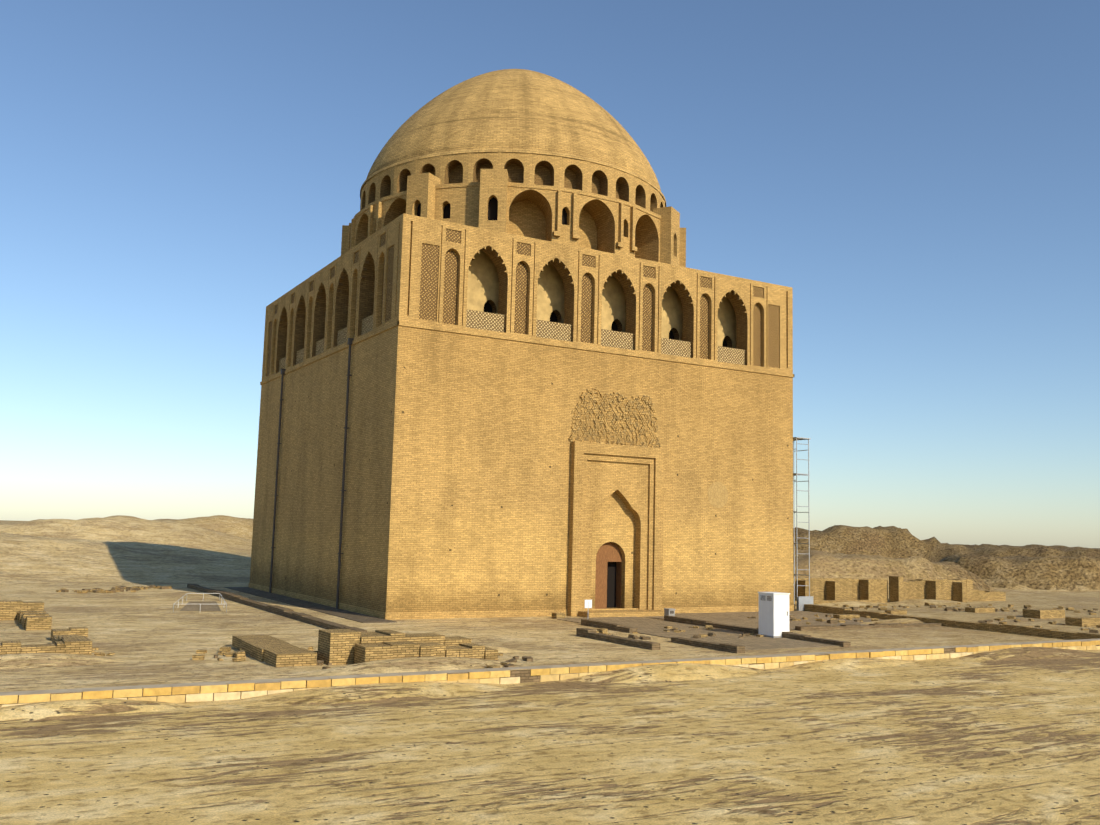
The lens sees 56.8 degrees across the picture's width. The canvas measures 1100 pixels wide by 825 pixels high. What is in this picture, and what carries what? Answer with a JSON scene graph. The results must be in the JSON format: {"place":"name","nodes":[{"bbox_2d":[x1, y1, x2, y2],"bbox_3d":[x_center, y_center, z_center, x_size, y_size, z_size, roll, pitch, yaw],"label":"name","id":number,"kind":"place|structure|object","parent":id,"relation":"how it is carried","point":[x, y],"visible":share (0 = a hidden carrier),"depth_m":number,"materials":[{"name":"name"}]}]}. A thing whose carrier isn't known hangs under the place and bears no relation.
{"place":"outdoors","nodes":[
{"label":"outdoors","id":0,"kind":"place"},
{"bbox_2d":[0,515,1099,824],"bbox_3d":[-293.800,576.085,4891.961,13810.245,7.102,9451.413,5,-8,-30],"label":"ground","id":1,"kind":"structure","parent":0,"point":[944,741],"depth_m":23.82,"materials":[{"name":"beige sand"}]},
{"bbox_2d":[173,593,226,612],"bbox_3d":[-19.230,10.370,55.678,2.588,0.434,8.715,4,-7,-20],"label":"white barrier","id":2,"kind":"object","parent":1,"relation":"on","point":[203,597],"visible":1,"depth_m":58.25,"materials":[{"name":"metal"}]},
{"bbox_2d":[180,601,220,610],"bbox_3d":[-19.158,10.580,55.694,2.045,0.001,6.946,4,-7,-19],"label":"pit patch","id":3,"kind":"object","parent":1,"relation":"on","point":[205,606],"visible":1,"depth_m":55.25,"materials":[{"name":"grey concrete"}]},
{"bbox_2d":[248,321,794,619],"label":"mausoleum walls","id":4,"kind":"structure","parent":1,"relation":"on","point":[457,480],"depth_m":56.23,"materials":[{"name":"beige brick"}]},
{"bbox_2d":[269,338,353,608],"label":"drainpipes","id":5,"kind":"object","parent":4,"relation":"attached to","point":[349,343],"visible":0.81,"depth_m":57.56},
{"bbox_2d":[262,213,792,380],"bbox_3d":[-2.784,-5.130,70.611,27.000,5.770,27.000,5,-8,-30],"label":"arcaded gallery","id":6,"kind":"object","parent":4,"relation":"on","point":[415,269],"visible":0.67,"depth_m":58.85,"materials":[{"name":"beige brick"}]},
{"bbox_2d":[341,169,685,266],"bbox_3d":[-2.654,-10.232,71.219,22.448,5.250,22.448,5,-8,-30],"label":"upper arcade tier","id":7,"kind":"object","parent":6,"relation":"on","point":[494,199],"visible":0.48,"depth_m":62.28,"materials":[{"name":"beige brick"}]},
{"bbox_2d":[360,152,664,211],"bbox_3d":[-2.574,-13.359,71.591,21.252,2.150,21.252,5,-8,-30],"label":"drum","id":8,"kind":"object","parent":7,"relation":"on","point":[561,171],"visible":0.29,"depth_m":62.43,"materials":[{"name":"beige brick"}]},
{"bbox_2d":[360,69,665,206],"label":"dome","id":9,"kind":"structure","parent":8,"relation":"on","point":[518,110],"depth_m":63.81,"materials":[{"name":"beige brick"}]},
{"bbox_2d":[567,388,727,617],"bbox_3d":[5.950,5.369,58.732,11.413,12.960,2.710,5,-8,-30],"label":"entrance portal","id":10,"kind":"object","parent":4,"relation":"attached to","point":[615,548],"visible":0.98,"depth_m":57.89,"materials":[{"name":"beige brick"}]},
{"bbox_2d":[0,599,1095,720],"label":"sand drifts","id":11,"kind":"object","parent":1,"relation":"on","point":[347,694],"visible":0.65,"depth_m":31.20,"materials":[{"name":"beige sand"}]},
{"bbox_2d":[0,576,1099,668],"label":"ruined walls","id":12,"kind":"structure","parent":1,"relation":"on","point":[731,632],"depth_m":48.48,"materials":[{"name":"brick"}]},
{"bbox_2d":[584,600,591,618],"bbox_3d":[1.987,10.290,53.068,0.440,1.050,0.050,5,-8,-30],"label":"sign","id":13,"kind":"object","parent":12,"relation":"on","point":[588,604],"visible":0.77,"depth_m":53.07,"materials":[{"name":"metal"}]},
{"bbox_2d":[0,638,1099,707],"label":"kerb","id":14,"kind":"structure","parent":1,"relation":"on","point":[202,691],"depth_m":29.38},
{"bbox_2d":[757,592,789,637],"bbox_3d":[10.227,9.238,46.488,1.030,2.000,1.080,5,-8,-30],"label":"white cabinet","id":15,"kind":"object","parent":1,"relation":"on","point":[773,614],"visible":0.98,"depth_m":46.12,"materials":[{"name":"grey metal"}]},
{"bbox_2d":[793,437,812,610],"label":"scaffold tower","id":16,"kind":"structure","parent":1,"relation":"on","point":[802,601],"depth_m":65.03,"materials":[{"name":"metal"}]},
{"bbox_2d":[0,0,1099,547],"label":"sky","id":17,"kind":"structure","parent":0,"point":[922,177],"materials":[{"name":"blue"}]},
{"bbox_2d":[664,608,675,615],"bbox_3d":[6.390,10.789,54.414,0.460,0.600,0.460,5,-8,-30],"label":"floodlight","id":18,"kind":"object","parent":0,"point":[669,611],"visible":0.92,"depth_m":54.29,"materials":[{"name":"metal"}]}
]}

